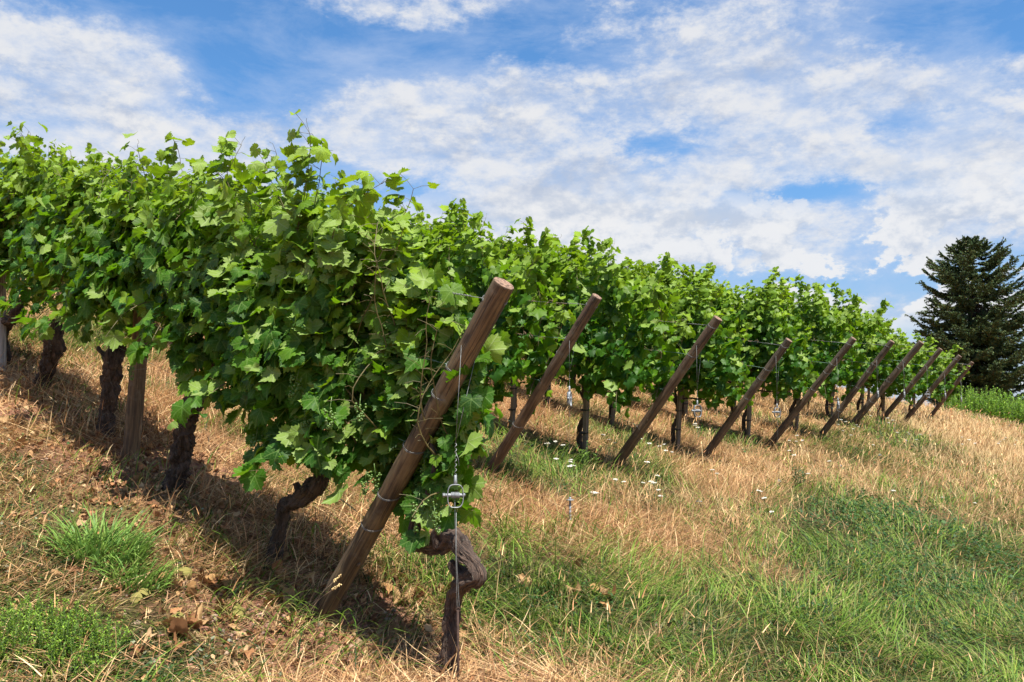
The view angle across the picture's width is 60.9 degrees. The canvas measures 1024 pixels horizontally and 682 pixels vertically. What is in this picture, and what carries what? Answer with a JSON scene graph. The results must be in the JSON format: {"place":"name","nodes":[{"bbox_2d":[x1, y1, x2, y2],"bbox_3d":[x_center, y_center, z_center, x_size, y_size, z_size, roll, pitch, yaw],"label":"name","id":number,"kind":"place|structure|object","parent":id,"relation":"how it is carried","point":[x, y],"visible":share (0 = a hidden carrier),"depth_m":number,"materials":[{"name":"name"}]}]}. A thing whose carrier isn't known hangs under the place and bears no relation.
{"place":"outdoors","nodes":[
{"label":"outdoors","id":0,"kind":"place"},
{"bbox_2d":[0,279,1023,681],"bbox_3d":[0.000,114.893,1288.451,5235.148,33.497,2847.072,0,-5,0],"label":"ground","id":1,"kind":"structure","parent":0,"point":[44,451],"depth_m":6.01,"materials":[{"name":"green plant"}]},
{"bbox_2d":[0,274,6,371],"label":"line post","id":2,"kind":"object","parent":1,"relation":"on","point":[3,347],"visible":0.2,"depth_m":8.06,"materials":[{"name":"wood"}]},
{"bbox_2d":[0,140,6,291],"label":"grapevine","id":3,"kind":"object","parent":1,"relation":"on","point":[2,144],"visible":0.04,"depth_m":8.93,"materials":[{"name":"plant"}]},
{"bbox_2d":[0,414,14,424],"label":"dry leaf","id":4,"kind":"object","parent":1,"relation":"on","point":[6,418],"visible":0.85,"depth_m":6.25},
{"bbox_2d":[16,438,29,447],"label":"dry leaf","id":5,"kind":"object","parent":1,"relation":"on","point":[20,445],"visible":0.96,"depth_m":5.96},
{"bbox_2d":[0,453,52,477],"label":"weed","id":6,"kind":"object","parent":1,"relation":"on","point":[33,463],"visible":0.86,"depth_m":5.71,"materials":[{"name":"green"}]},
{"bbox_2d":[0,151,62,364],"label":"grapevine","id":7,"kind":"object","parent":1,"relation":"on","point":[13,313],"visible":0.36,"depth_m":7.93,"materials":[{"name":"green plant"}]},
{"bbox_2d":[2,139,74,181],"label":"grapevine","id":8,"kind":"object","parent":1,"relation":"on","point":[51,154],"visible":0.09,"depth_m":16.79,"materials":[{"name":"plant"}]},
{"bbox_2d":[0,121,79,390],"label":"grapevine","id":9,"kind":"object","parent":1,"relation":"on","point":[18,240],"visible":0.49,"depth_m":7.32,"materials":[{"name":"green plant"}]},
{"bbox_2d":[40,154,83,293],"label":"grapevine","id":10,"kind":"object","parent":1,"relation":"on","point":[79,166],"visible":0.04,"depth_m":15.62,"materials":[{"name":"plant"}]},
{"bbox_2d":[0,588,135,681],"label":"weed","id":11,"kind":"object","parent":1,"relation":"on","point":[94,637],"visible":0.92,"depth_m":3.60,"materials":[{"name":"green"}]},
{"bbox_2d":[62,155,114,180],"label":"grapevine","id":12,"kind":"object","parent":1,"relation":"on","point":[84,162],"visible":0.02,"depth_m":14.87,"materials":[{"name":"plant"}]},
{"bbox_2d":[10,132,173,437],"bbox_3d":[-2.919,-0.443,6.424,2.137,2.344,1.192,-4,-6,42],"label":"grapevine","id":13,"kind":"object","parent":1,"relation":"on","point":[83,202],"visible":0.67,"depth_m":6.38,"materials":[{"name":"green plant"}]},
{"bbox_2d":[28,502,188,573],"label":"grass tuft","id":14,"kind":"object","parent":1,"relation":"on","point":[107,542],"visible":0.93,"depth_m":4.46,"materials":[{"name":"plant"}]},
{"bbox_2d":[98,156,143,191],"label":"grapevine","id":15,"kind":"object","parent":1,"relation":"on","point":[111,174],"visible":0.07,"depth_m":14.25,"materials":[{"name":"plant"}]},
{"bbox_2d":[122,308,147,461],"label":"line post","id":16,"kind":"object","parent":1,"relation":"on","point":[134,416],"visible":0.28,"depth_m":6.18,"materials":[{"name":"wood"}]},
{"bbox_2d":[80,543,199,596],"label":"grass tuft","id":17,"kind":"object","parent":1,"relation":"on","point":[134,570],"visible":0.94,"depth_m":4.30,"materials":[{"name":"plant"}]},
{"bbox_2d":[129,588,151,603],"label":"dry leaf","id":18,"kind":"object","parent":1,"relation":"on","point":[144,591],"visible":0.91,"depth_m":4.18,"materials":[{"name":"plant"}]},
{"bbox_2d":[110,158,177,199],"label":"grapevine","id":19,"kind":"object","parent":1,"relation":"on","point":[161,180],"visible":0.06,"depth_m":13.57,"materials":[{"name":"green plant"}]},
{"bbox_2d":[161,617,172,630],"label":"dry leaf","id":20,"kind":"object","parent":1,"relation":"on","point":[166,622],"visible":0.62,"depth_m":4.02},
{"bbox_2d":[167,616,192,643],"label":"dry leaf","id":21,"kind":"object","parent":1,"relation":"on","point":[178,625],"visible":0.95,"depth_m":3.94,"materials":[{"name":"plant"}]},
{"bbox_2d":[85,131,277,492],"bbox_3d":[-2.049,-0.234,5.598,2.522,2.555,1.080,-4,-6,42],"label":"grapevine","id":22,"kind":"object","parent":1,"relation":"on","point":[141,268],"visible":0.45,"depth_m":5.62,"materials":[{"name":"green plant"}]},
{"bbox_2d":[173,631,190,651],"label":"dry leaf","id":23,"kind":"object","parent":1,"relation":"on","point":[176,642],"visible":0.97,"depth_m":3.84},
{"bbox_2d":[176,567,192,578],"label":"dry leaf","id":24,"kind":"object","parent":1,"relation":"on","point":[186,570],"visible":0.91,"depth_m":4.49,"materials":[{"name":"plant"}]},
{"bbox_2d":[151,155,219,204],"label":"grapevine","id":25,"kind":"object","parent":1,"relation":"on","point":[195,177],"visible":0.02,"depth_m":12.46,"materials":[{"name":"plant"}]},
{"bbox_2d":[185,581,197,599],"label":"dry leaf","id":26,"kind":"object","parent":1,"relation":"on","point":[191,588],"visible":0.98,"depth_m":4.33,"materials":[{"name":"plant"}]},
{"bbox_2d":[187,612,197,624],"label":"dry leaf","id":27,"kind":"object","parent":1,"relation":"on","point":[194,619],"visible":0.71,"depth_m":4.10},
{"bbox_2d":[185,612,203,629],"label":"dry leaf","id":28,"kind":"object","parent":1,"relation":"on","point":[199,623],"visible":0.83,"depth_m":4.10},
{"bbox_2d":[189,604,213,623],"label":"dry leaf","id":29,"kind":"object","parent":1,"relation":"on","point":[199,610],"visible":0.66,"depth_m":4.18,"materials":[{"name":"plant"}]},
{"bbox_2d":[197,573,218,585],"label":"dry leaf","id":30,"kind":"object","parent":1,"relation":"on","point":[215,581],"visible":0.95,"depth_m":4.46,"materials":[{"name":"plant"}]},
{"bbox_2d":[188,631,240,671],"bbox_3d":[-1.337,1.397,3.910,0.410,0.130,0.015,-3,-6,34],"label":"cut cane","id":31,"kind":"object","parent":1,"relation":"on","point":[195,639],"visible":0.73,"depth_m":3.93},
{"bbox_2d":[214,607,233,614],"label":"dry leaf","id":32,"kind":"object","parent":1,"relation":"on","point":[220,610],"visible":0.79,"depth_m":4.30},
{"bbox_2d":[217,576,234,589],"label":"dry leaf","id":33,"kind":"object","parent":1,"relation":"on","point":[228,583],"visible":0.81,"depth_m":4.51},
{"bbox_2d":[190,162,262,219],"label":"grapevine","id":34,"kind":"object","parent":1,"relation":"on","point":[234,175],"visible":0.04,"depth_m":11.68,"materials":[{"name":"plant"}]},
{"bbox_2d":[229,603,245,618],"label":"dry leaf","id":35,"kind":"object","parent":1,"relation":"on","point":[239,608],"visible":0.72,"depth_m":4.34,"materials":[{"name":"plant"}]},
{"bbox_2d":[247,183,285,209],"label":"grapevine","id":36,"kind":"object","parent":1,"relation":"on","point":[260,187],"visible":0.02,"depth_m":14.78,"materials":[{"name":"plant"}]},
{"bbox_2d":[246,194,292,244],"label":"grapevine","id":37,"kind":"object","parent":1,"relation":"on","point":[257,225],"visible":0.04,"depth_m":11.10,"materials":[{"name":"plant"}]},
{"bbox_2d":[266,592,280,601],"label":"dry leaf","id":38,"kind":"object","parent":1,"relation":"on","point":[273,597],"visible":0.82,"depth_m":4.53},
{"bbox_2d":[269,560,289,578],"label":"dry leaf","id":39,"kind":"object","parent":1,"relation":"on","point":[275,564],"visible":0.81,"depth_m":4.77,"materials":[{"name":"plant"}]},
{"bbox_2d":[271,584,290,592],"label":"dry leaf","id":40,"kind":"object","parent":1,"relation":"on","point":[286,589],"visible":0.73,"depth_m":4.62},
{"bbox_2d":[279,592,299,608],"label":"dry leaf","id":41,"kind":"object","parent":1,"relation":"on","point":[286,598],"visible":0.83,"depth_m":4.53,"materials":[{"name":"plant"}]},
{"bbox_2d":[156,109,441,566],"bbox_3d":[-1.196,0.016,4.851,2.775,2.501,1.099,-4,-6,42],"label":"grapevine","id":42,"kind":"object","parent":1,"relation":"on","point":[257,342],"visible":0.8,"depth_m":4.62,"materials":[{"name":"green plant"}]},
{"bbox_2d":[286,188,329,198],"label":"grapevine","id":43,"kind":"object","parent":1,"relation":"on","point":[319,195],"visible":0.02,"depth_m":14.21,"materials":[{"name":"plant"}]},
{"bbox_2d":[311,170,353,228],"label":"grapevine","id":44,"kind":"object","parent":1,"relation":"on","point":[341,174],"visible":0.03,"depth_m":9.96,"materials":[{"name":"green plant"}]},
{"bbox_2d":[379,583,395,594],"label":"dry leaf","id":45,"kind":"object","parent":1,"relation":"on","point":[389,588],"visible":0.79,"depth_m":4.95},
{"bbox_2d":[274,185,511,681],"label":"grapevine","id":46,"kind":"object","parent":1,"relation":"on","point":[388,373],"visible":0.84,"depth_m":4.21,"materials":[{"name":"green plant"}]},
{"bbox_2d":[369,209,431,269],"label":"grapevine","id":47,"kind":"object","parent":1,"relation":"on","point":[418,217],"visible":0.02,"depth_m":9.15,"materials":[{"name":"green plant"}]},
{"bbox_2d":[393,589,410,604],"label":"dry leaf","id":48,"kind":"object","parent":1,"relation":"on","point":[406,596],"visible":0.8,"depth_m":4.90,"materials":[{"name":"plant"}]},
{"bbox_2d":[0,339,808,681],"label":"leaf litter","id":49,"kind":"object","parent":1,"relation":"on","point":[286,629],"visible":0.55,"depth_m":4.98,"materials":[{"name":"plant"}]},
{"bbox_2d":[386,205,436,268],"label":"grapevine","id":50,"kind":"object","parent":1,"relation":"on","point":[416,221],"visible":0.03,"depth_m":12.68,"materials":[{"name":"plant"}]},
{"bbox_2d":[312,277,513,621],"bbox_3d":[-0.564,0.690,4.241,0.134,2.332,0.126,5,32,-47],"label":"end post","id":51,"kind":"object","parent":1,"relation":"on","point":[485,317],"visible":0.92,"depth_m":4.12,"materials":[{"name":"wood"}]},
{"bbox_2d":[19,300,363,516],"bbox_3d":[-4.344,-0.206,7.803,9.833,2.750,0.011,-4,-6,43],"label":"trellis wire","id":52,"kind":"object","parent":51,"relation":"attached to","point":[294,464],"visible":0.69,"depth_m":4.62,"materials":[{"name":"grey"}]},
{"bbox_2d":[443,355,474,609],"bbox_3d":[-0.217,0.593,3.858,0.190,1.153,0.059,3,-6,-34],"label":"anchor wire","id":53,"kind":"object","parent":51,"relation":"hanging from","point":[454,495],"visible":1,"depth_m":3.82,"materials":[{"name":"metal"}]},
{"bbox_2d":[411,211,432,232],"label":"grapevine","id":54,"kind":"object","parent":1,"relation":"on","point":[427,216],"visible":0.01,"depth_m":16.05,"materials":[{"name":"plant"}]},
{"bbox_2d":[419,585,431,600],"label":"dry leaf","id":55,"kind":"object","parent":1,"relation":"on","point":[427,593],"visible":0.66,"depth_m":5.00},
{"bbox_2d":[419,198,491,281],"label":"grapevine","id":56,"kind":"object","parent":1,"relation":"on","point":[463,209],"visible":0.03,"depth_m":11.54,"materials":[{"name":"plant"}]},
{"bbox_2d":[455,607,460,681],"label":"ground anchor","id":57,"kind":"object","parent":1,"relation":"on","point":[457,611],"visible":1,"depth_m":3.76,"materials":[{"name":"metal"}]},
{"bbox_2d":[473,230,490,250],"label":"grapevine","id":58,"kind":"object","parent":1,"relation":"on","point":[483,247],"visible":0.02,"depth_m":14.57,"materials":[{"name":"plant"}]},
{"bbox_2d":[405,198,575,415],"bbox_3d":[-0.565,-0.069,8.587,3.006,2.660,1.119,-4,-6,42],"label":"grapevine","id":59,"kind":"object","parent":1,"relation":"on","point":[479,280],"visible":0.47,"depth_m":8.06,"materials":[{"name":"green plant"}]},
{"bbox_2d":[472,231,513,246],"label":"grapevine","id":60,"kind":"object","parent":1,"relation":"on","point":[490,236],"visible":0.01,"depth_m":17.77,"materials":[{"name":"plant"}]},
{"bbox_2d":[0,391,1014,681],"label":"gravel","id":61,"kind":"structure","parent":1,"relation":"on","point":[320,637],"depth_m":4.34,"materials":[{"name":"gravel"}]},
{"bbox_2d":[0,278,1023,681],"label":"straw","id":62,"kind":"object","parent":1,"relation":"on","point":[918,420],"visible":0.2,"depth_m":6.86,"materials":[{"name":"plant"}]},
{"bbox_2d":[508,337,518,429],"bbox_3d":[0.018,0.552,10.773,0.110,1.470,0.090,-1,-6,44],"label":"vine stake","id":63,"kind":"object","parent":1,"relation":"on","point":[512,409],"visible":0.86,"depth_m":10.72,"materials":[{"name":"black"}]},
{"bbox_2d":[463,216,565,430],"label":"grapevine","id":64,"kind":"object","parent":1,"relation":"on","point":[529,240],"visible":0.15,"depth_m":10.72,"materials":[{"name":"plant"}]},
{"bbox_2d":[519,574,533,586],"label":"dry leaf","id":65,"kind":"object","parent":1,"relation":"on","point":[521,576],"visible":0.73,"depth_m":5.49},
{"bbox_2d":[485,293,601,476],"bbox_3d":[0.190,0.546,7.872,0.125,2.321,0.114,5,33,-47],"label":"end post","id":66,"kind":"object","parent":1,"relation":"on","point":[546,379],"visible":0.96,"depth_m":7.74,"materials":[{"name":"wood"}]},
{"bbox_2d":[567,340,574,430],"bbox_3d":[0.504,0.657,7.512,0.051,1.413,0.169,-2,-5,28],"label":"anchor wire","id":67,"kind":"object","parent":66,"relation":"hanging from","point":[569,398],"visible":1,"depth_m":7.51,"materials":[{"name":"metal"}]},
{"bbox_2d":[511,230,590,403],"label":"grapevine","id":68,"kind":"object","parent":1,"relation":"on","point":[558,248],"visible":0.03,"depth_m":14.02,"materials":[{"name":"plant"}]},
{"bbox_2d":[564,580,580,595],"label":"dry leaf","id":69,"kind":"object","parent":1,"relation":"on","point":[572,588],"visible":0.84,"depth_m":5.44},
{"bbox_2d":[571,557,583,569],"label":"dry leaf","id":70,"kind":"object","parent":1,"relation":"on","point":[576,563],"visible":0.58,"depth_m":6.09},
{"bbox_2d":[580,356,589,458],"bbox_3d":[0.835,0.752,9.964,0.110,1.470,0.090,0,-4,40],"label":"vine stake","id":71,"kind":"object","parent":1,"relation":"on","point":[585,431],"visible":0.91,"depth_m":9.93,"materials":[{"name":"black"}]},
{"bbox_2d":[574,440,602,473],"bbox_3d":[0.828,1.252,9.387,0.320,0.370,0.236,0,-5,0],"label":"vine sucker","id":72,"kind":"object","parent":1,"relation":"on","point":[586,454],"visible":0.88,"depth_m":9.37,"materials":[{"name":"green"}]},
{"bbox_2d":[573,248,606,382],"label":"grapevine","id":73,"kind":"object","parent":1,"relation":"on","point":[574,377],"depth_m":16.22,"materials":[{"name":"plant"}]},
{"bbox_2d":[492,225,695,456],"bbox_3d":[0.817,0.048,10.078,3.006,2.783,1.095,-4,-6,42],"label":"grapevine","id":74,"kind":"object","parent":1,"relation":"on","point":[621,370],"visible":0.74,"depth_m":9.59,"materials":[{"name":"plant"}]},
{"bbox_2d":[609,402,615,427],"bbox_3d":[1.514,0.671,12.781,0.110,1.470,0.090,6,-1,32],"label":"vine stake","id":75,"kind":"object","parent":1,"relation":"on","point":[613,412],"visible":0.23,"depth_m":12.74,"materials":[{"name":"black"}]},
{"bbox_2d":[574,261,653,425],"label":"grapevine","id":76,"kind":"object","parent":1,"relation":"on","point":[583,275],"visible":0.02,"depth_m":12.81,"materials":[{"name":"plant"}]},
{"bbox_2d":[588,254,656,286],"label":"grapevine","id":77,"kind":"object","parent":1,"relation":"on","point":[630,261],"visible":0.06,"depth_m":15.42,"materials":[{"name":"plant"}]},
{"bbox_2d":[609,315,721,470],"bbox_3d":[1.554,0.713,9.376,0.131,2.382,0.125,5,33,-47],"label":"end post","id":78,"kind":"object","parent":1,"relation":"on","point":[646,421],"visible":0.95,"depth_m":9.24,"materials":[{"name":"wood"}]},
{"bbox_2d":[691,345,701,476],"bbox_3d":[1.923,0.843,8.963,0.175,1.598,0.051,3,-6,-33],"label":"anchor wire","id":79,"kind":"object","parent":78,"relation":"hanging from","point":[694,410],"visible":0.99,"depth_m":8.96,"materials":[{"name":"metal"}]},
{"bbox_2d":[646,261,709,358],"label":"grapevine","id":80,"kind":"object","parent":1,"relation":"on","point":[690,280],"visible":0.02,"depth_m":16.68,"materials":[{"name":"plant"}]},
{"bbox_2d":[674,359,682,452],"bbox_3d":[2.295,0.920,11.990,0.090,1.470,0.110,2,1,-27],"label":"vine stake","id":81,"kind":"object","parent":1,"relation":"on","point":[678,420],"visible":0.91,"depth_m":11.96,"materials":[{"name":"black"}]},
{"bbox_2d":[612,261,756,450],"bbox_3d":[2.228,0.224,12.199,2.489,2.763,0.993,-4,-6,42],"label":"grapevine","id":82,"kind":"object","parent":1,"relation":"on","point":[714,365],"visible":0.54,"depth_m":11.65,"materials":[{"name":"green plant"}]},
{"bbox_2d":[682,375,688,422],"bbox_3d":[2.908,0.753,14.581,0.110,1.470,0.090,-1,-6,40],"label":"vine stake","id":83,"kind":"object","parent":1,"relation":"on","point":[685,403],"visible":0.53,"depth_m":14.52,"materials":[{"name":"black"}]},
{"bbox_2d":[675,264,695,280],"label":"grapevine","id":84,"kind":"object","parent":1,"relation":"on","point":[692,268],"depth_m":19.89,"materials":[{"name":"plant"}]},
{"bbox_2d":[636,252,739,420],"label":"grapevine","id":85,"kind":"object","parent":1,"relation":"on","point":[667,280],"visible":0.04,"depth_m":14.67,"materials":[{"name":"plant"}]},
{"bbox_2d":[672,265,819,438],"bbox_3d":[3.676,0.194,13.960,2.488,2.902,1.029,-4,-6,42],"label":"grapevine","id":86,"kind":"object","parent":1,"relation":"on","point":[764,330],"visible":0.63,"depth_m":13.47,"materials":[{"name":"plant"}]},
{"bbox_2d":[701,338,791,461],"bbox_3d":[2.974,0.920,11.458,0.127,2.322,0.115,5,33,-47],"label":"end post","id":87,"kind":"object","parent":1,"relation":"on","point":[718,437],"visible":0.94,"depth_m":11.34,"materials":[{"name":"wood"}]},
{"bbox_2d":[772,370,780,469],"bbox_3d":[3.369,0.978,11.027,0.170,1.581,0.056,3,-5,-31],"label":"anchor wire","id":88,"kind":"object","parent":87,"relation":"hanging from","point":[774,411],"visible":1,"depth_m":11.02,"materials":[{"name":"metal"}]},
{"bbox_2d":[745,355,752,439],"bbox_3d":[3.738,0.957,13.751,0.090,1.470,0.110,2,0,-37],"label":"vine stake","id":89,"kind":"object","parent":1,"relation":"on","point":[748,420],"visible":0.45,"depth_m":13.72,"materials":[{"name":"black"}]},
{"bbox_2d":[718,274,876,431],"bbox_3d":[4.910,0.233,15.256,3.006,2.870,1.159,-4,-6,42],"label":"grapevine","id":90,"kind":"object","parent":1,"relation":"on","point":[819,316],"visible":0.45,"depth_m":14.70,"materials":[{"name":"plant"}]},
{"bbox_2d":[794,394,800,432],"bbox_3d":[4.962,0.979,15.127,0.110,1.470,0.090,4,-2,39],"label":"vine stake","id":91,"kind":"object","parent":1,"relation":"on","point":[797,416],"visible":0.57,"depth_m":15.09,"materials":[{"name":"black"}]},
{"bbox_2d":[792,461,805,486],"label":"weed","id":92,"kind":"object","parent":1,"relation":"on","point":[798,476],"visible":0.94,"depth_m":11.08,"materials":[{"name":"green"}]},
{"bbox_2d":[766,336,855,446],"bbox_3d":[4.436,0.907,13.201,0.129,2.391,0.120,5,34,-47],"label":"end post","id":93,"kind":"object","parent":1,"relation":"on","point":[814,387],"visible":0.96,"depth_m":13.09,"materials":[{"name":"wood"}]},
{"bbox_2d":[836,376,839,454],"bbox_3d":[4.799,1.040,12.796,0.057,1.581,0.170,-2,-5,26],"label":"anchor wire","id":94,"kind":"object","parent":93,"relation":"hanging from","point":[838,404],"visible":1,"depth_m":12.77,"materials":[{"name":"metal"}]},
{"bbox_2d":[770,281,902,416],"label":"grapevine","id":95,"kind":"object","parent":1,"relation":"on","point":[869,328],"visible":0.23,"depth_m":17.07,"materials":[{"name":"plant"}]},
{"bbox_2d":[815,340,894,439],"bbox_3d":[5.646,0.947,14.551,0.132,2.324,0.118,5,32,-47],"label":"end post","id":96,"kind":"object","parent":1,"relation":"on","point":[858,385],"visible":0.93,"depth_m":14.45,"materials":[{"name":"wood"}]},
{"bbox_2d":[829,305,915,411],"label":"grapevine","id":97,"kind":"object","parent":1,"relation":"on","point":[901,382],"visible":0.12,"depth_m":18.21,"materials":[{"name":"plant"}]},
{"bbox_2d":[880,392,884,414],"bbox_3d":[8.603,1.296,20.199,0.090,1.470,0.110,5,-4,-37],"label":"vine stake","id":98,"kind":"object","parent":1,"relation":"on","point":[883,402],"visible":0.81,"depth_m":20.16,"materials":[{"name":"black"}]},
{"bbox_2d":[848,340,923,425],"bbox_3d":[7.182,0.950,16.926,0.155,2.364,0.142,5,34,-47],"label":"end post","id":99,"kind":"object","parent":1,"relation":"on","point":[893,375],"visible":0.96,"depth_m":16.80,"materials":[{"name":"wood"}]},
{"bbox_2d":[864,327,945,416],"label":"grapevine","id":100,"kind":"object","parent":1,"relation":"on","point":[921,359],"visible":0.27,"depth_m":19.64,"materials":[{"name":"plant"}]},
{"bbox_2d":[880,348,942,421],"bbox_3d":[8.243,1.042,18.219,0.126,2.222,0.118,5,33,-47],"label":"end post","id":101,"kind":"object","parent":1,"relation":"on","point":[916,378],"visible":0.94,"depth_m":18.09,"materials":[{"name":"wood"}]},
{"bbox_2d":[892,333,969,411],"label":"grapevine","id":102,"kind":"object","parent":1,"relation":"on","point":[942,386],"visible":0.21,"depth_m":22.54,"materials":[{"name":"plant"}]},
{"bbox_2d":[900,355,961,424],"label":"end post","id":103,"kind":"object","parent":1,"relation":"on","point":[932,387],"visible":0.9,"depth_m":19.46,"materials":[{"name":"wood"}]},
{"bbox_2d":[928,361,973,419],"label":"end post","id":104,"kind":"object","parent":1,"relation":"on","point":[948,393],"visible":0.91,"depth_m":22.48,"materials":[{"name":"wood"}]},
{"bbox_2d":[905,235,1023,421],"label":"spruce tree","id":105,"kind":"object","parent":1,"relation":"on","point":[978,334],"visible":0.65,"depth_m":41.99,"materials":[{"name":"green plant"}]},
{"bbox_2d":[941,383,1023,425],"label":"hedge","id":106,"kind":"object","parent":1,"relation":"on","point":[1015,410],"visible":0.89,"depth_m":30.64,"materials":[{"name":"green"}]},
{"bbox_2d":[0,292,1023,681],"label":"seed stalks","id":107,"kind":"object","parent":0,"point":[968,436],"visible":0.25,"depth_m":9.21,"materials":[{"name":"plant"}]},
{"bbox_2d":[0,0,1023,405],"label":"sky","id":108,"kind":"structure","parent":0,"point":[848,143],"materials":[{"name":"blue"}]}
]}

